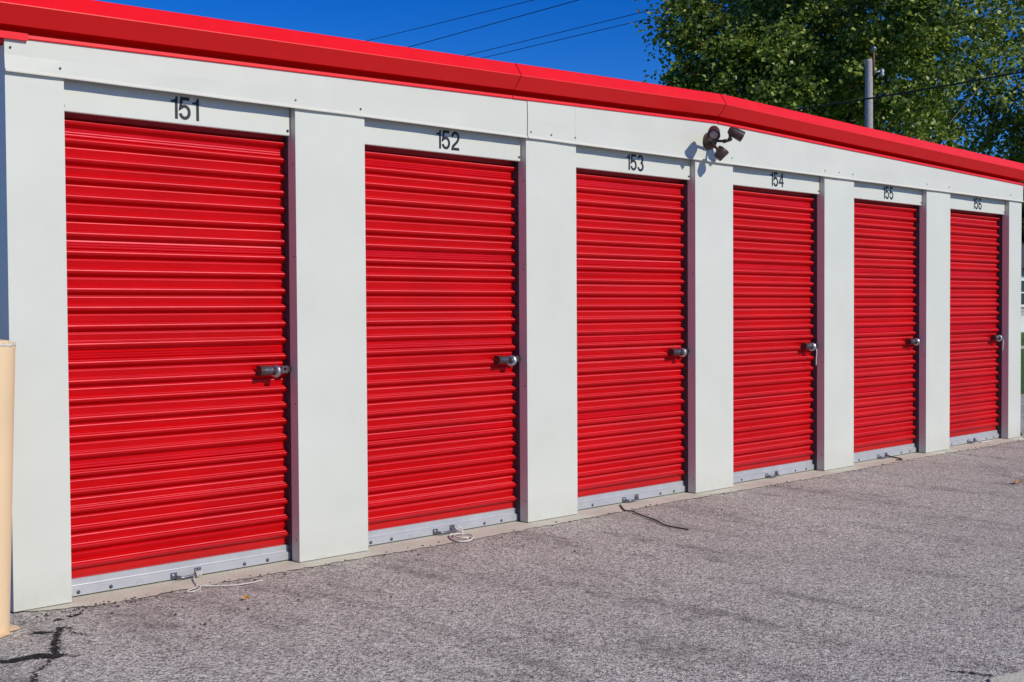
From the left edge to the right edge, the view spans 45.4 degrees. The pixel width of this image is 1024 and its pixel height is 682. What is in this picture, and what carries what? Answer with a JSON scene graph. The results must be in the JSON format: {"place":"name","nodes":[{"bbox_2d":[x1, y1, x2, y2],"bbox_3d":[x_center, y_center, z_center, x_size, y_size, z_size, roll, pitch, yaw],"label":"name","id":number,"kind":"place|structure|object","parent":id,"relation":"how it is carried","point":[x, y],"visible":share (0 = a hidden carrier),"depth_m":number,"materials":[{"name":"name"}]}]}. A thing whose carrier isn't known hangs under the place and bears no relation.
{"place":"outdoors","nodes":[
{"label":"outdoors","id":0,"kind":"place"},
{"bbox_2d":[367,0,532,40],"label":"power line","id":1,"kind":"object","parent":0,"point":[450,20],"visible":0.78,"depth_m":48.39,"materials":[{"name":"black metal"}]},
{"bbox_2d":[409,0,577,46],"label":"power line","id":2,"kind":"object","parent":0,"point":[496,22],"visible":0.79,"depth_m":47.75,"materials":[{"name":"black metal"}]},
{"bbox_2d":[0,0,1023,611],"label":"storage building","id":3,"kind":"structure","parent":0,"point":[388,258],"depth_m":6.43,"materials":[{"name":"white paint"}]},
{"bbox_2d":[64,112,290,596],"bbox_3d":[-1.475,-0.025,5.475,1.178,2.176,0.082,-2,2,-44],"label":"roll up door","id":4,"kind":"structure","parent":3,"relation":"in","point":[175,243],"depth_m":5.47,"materials":[{"name":"red metal"}]},
{"bbox_2d":[186,570,262,591],"bbox_3d":[-1.329,1.052,5.425,0.357,0.034,0.282,-2,2,-44],"label":"pull cord","id":5,"kind":"object","parent":4,"relation":"attached to","point":[198,573],"visible":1,"depth_m":5.37,"materials":[{"name":"white fabric"}]},
{"bbox_2d":[271,365,281,377],"bbox_3d":[-1.117,0.142,5.778,0.062,0.062,0.035,0,2,21],"label":"padlock","id":6,"kind":"object","parent":3,"relation":"attached to","point":[277,370],"visible":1,"depth_m":5.76,"materials":[{"name":"silver metal"}]},
{"bbox_2d":[365,145,519,545],"bbox_3d":[-0.373,-0.058,6.527,1.178,2.174,0.081,-2,2,-44],"label":"roll up door","id":7,"kind":"structure","parent":3,"relation":"in","point":[439,237],"depth_m":6.54,"materials":[{"name":"red metal"}]},
{"bbox_2d":[507,355,516,365],"bbox_3d":[-0.005,0.110,6.841,0.062,0.062,0.038,0,2,8],"label":"padlock","id":8,"kind":"object","parent":7,"relation":"attached to","point":[512,360],"visible":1,"depth_m":6.83,"materials":[{"name":"silver metal"}]},
{"bbox_2d":[576,168,688,509],"bbox_3d":[0.728,-0.093,7.580,1.178,2.176,0.081,-2,2,-44],"label":"roll up door","id":9,"kind":"structure","parent":3,"relation":"in","point":[629,233],"depth_m":7.62,"materials":[{"name":"red metal"}]},
{"bbox_2d":[678,348,686,356],"bbox_3d":[1.095,0.074,7.894,0.062,0.062,0.036,1,2,30],"label":"padlock","id":10,"kind":"object","parent":3,"relation":"attached to","point":[683,353],"visible":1,"depth_m":7.88,"materials":[{"name":"silver metal"}]},
{"bbox_2d":[703,126,744,160],"bbox_3d":[1.316,-1.262,7.829,0.337,0.221,0.239,-2,2,-44],"label":"security light","id":11,"kind":"object","parent":3,"relation":"attached to","point":[711,137],"visible":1,"depth_m":7.83,"materials":[{"name":"brown metal"}]},
{"bbox_2d":[733,185,817,482],"bbox_3d":[1.829,-0.126,8.633,1.178,2.174,0.081,-2,2,-44],"label":"roll up door","id":12,"kind":"structure","parent":3,"relation":"in","point":[772,231],"depth_m":8.68,"materials":[{"name":"red metal"}]},
{"bbox_2d":[808,343,816,364],"bbox_3d":[2.192,0.094,8.937,0.071,0.164,0.037,0,2,17],"label":"padlock","id":13,"kind":"object","parent":12,"relation":"attached to","point":[813,346],"visible":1,"depth_m":8.92,"materials":[{"name":"silver metal"}]},
{"bbox_2d":[854,199,919,461],"bbox_3d":[2.931,-0.160,9.686,1.178,2.176,0.080,-2,2,-44],"label":"roll up door","id":14,"kind":"structure","parent":3,"relation":"in","point":[884,276],"depth_m":9.75,"materials":[{"name":"red metal"}]},
{"bbox_2d":[913,338,919,345],"bbox_3d":[3.298,0.006,9.999,0.062,0.062,0.034,0,2,24],"label":"padlock","id":15,"kind":"object","parent":3,"relation":"attached to","point":[917,341],"visible":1,"depth_m":9.99,"materials":[{"name":"silver metal"}]},
{"bbox_2d":[949,209,1002,445],"bbox_3d":[4.032,-0.194,10.739,1.178,2.176,0.081,-2,2,-44],"label":"roll up door","id":16,"kind":"structure","parent":3,"relation":"in","point":[973,235],"depth_m":10.82,"materials":[{"name":"red metal"}]},
{"bbox_2d":[996,335,1003,350],"bbox_3d":[4.394,0.016,11.043,0.072,0.145,0.038,0,2,17],"label":"padlock","id":17,"kind":"object","parent":16,"relation":"attached to","point":[1000,338],"visible":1,"depth_m":11.03,"materials":[{"name":"silver metal"}]},
{"bbox_2d":[0,394,1023,681],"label":"asphalt","id":18,"kind":"structure","parent":0,"point":[908,570],"depth_m":4.98,"materials":[{"name":"grey asphalt"}]},
{"bbox_2d":[0,340,19,637],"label":"bollard","id":19,"kind":"object","parent":18,"relation":"on","point":[7,369],"visible":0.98,"depth_m":4.57,"materials":[{"name":"beige metal"}]},
{"bbox_2d":[23,436,1023,610],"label":"concrete slab","id":20,"kind":"structure","parent":18,"relation":"on","point":[137,591],"depth_m":6.47,"materials":[{"name":"beige concrete"}]},
{"bbox_2d":[449,526,473,541],"bbox_3d":[-0.273,1.018,6.464,0.126,0.038,0.284,-1,2,-15],"label":"pull cord","id":21,"kind":"object","parent":20,"relation":"on","point":[461,533],"visible":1,"depth_m":6.44,"materials":[{"name":"white fabric"}]},
{"bbox_2d":[36,439,1023,634],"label":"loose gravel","id":22,"kind":"structure","parent":18,"relation":"on","point":[95,604],"depth_m":5.37,"materials":[{"name":"grey gravel"}]},
{"bbox_2d":[620,504,688,529],"bbox_3d":[0.781,1.011,7.053,0.065,0.008,0.903,-1,2,-19],"label":"pull cord","id":23,"kind":"object","parent":18,"relation":"on","point":[653,519],"visible":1,"depth_m":6.96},
{"bbox_2d":[989,670,1023,681],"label":"concrete pad","id":24,"kind":"object","parent":18,"relation":"on","point":[1016,677],"visible":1,"depth_m":3.95,"materials":[{"name":"grey concrete"}]},
{"bbox_2d":[96,0,1023,218],"label":"sky","id":25,"kind":"structure","parent":0,"point":[618,52],"materials":[{"name":"blue"}]},
{"bbox_2d":[465,8,658,55],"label":"power line","id":26,"kind":"object","parent":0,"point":[564,31],"visible":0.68,"depth_m":47.62,"materials":[{"name":"black metal"}]},
{"bbox_2d":[483,13,670,57],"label":"power line","id":27,"kind":"object","parent":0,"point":[569,37],"visible":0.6,"depth_m":48.43,"materials":[{"name":"black metal"}]},
{"bbox_2d":[793,71,1023,110],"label":"power line","id":28,"kind":"object","parent":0,"point":[911,91],"visible":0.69,"depth_m":22.28,"materials":[{"name":"black metal"}]},
{"bbox_2d":[1021,244,1023,331],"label":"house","id":29,"kind":"structure","parent":0,"point":[1022,287],"depth_m":57.11,"materials":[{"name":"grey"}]},
{"bbox_2d":[1021,278,1023,306],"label":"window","id":30,"kind":"structure","parent":29,"relation":"in","point":[1022,279],"depth_m":57.08,"materials":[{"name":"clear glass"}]},
{"bbox_2d":[1021,332,1023,393],"bbox_3d":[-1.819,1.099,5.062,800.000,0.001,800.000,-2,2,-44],"label":"ground","id":31,"kind":"structure","parent":0,"point":[1022,364],"depth_m":25.55,"materials":[{"name":"green plant"}]},
{"bbox_2d":[629,0,1023,151],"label":"maple tree","id":32,"kind":"object","parent":31,"relation":"on","point":[779,53],"visible":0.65,"depth_m":35.05,"materials":[{"name":"green plant"}]},
{"bbox_2d":[865,46,883,128],"bbox_3d":[7.910,-2.984,26.814,0.430,6.880,0.228,0,1,2],"label":"utility pole","id":33,"kind":"object","parent":31,"relation":"on","point":[870,71],"visible":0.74,"depth_m":26.68,"materials":[{"name":"metal"}]},
{"bbox_2d":[905,0,1023,207],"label":"maple tree","id":34,"kind":"object","parent":31,"relation":"on","point":[996,126],"visible":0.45,"depth_m":43.24,"materials":[{"name":"green plant"}]},
{"bbox_2d":[991,154,1023,243],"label":"background tree","id":35,"kind":"object","parent":31,"relation":"on","point":[1022,230],"visible":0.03,"depth_m":70.87,"materials":[{"name":"green plant"}]}
]}

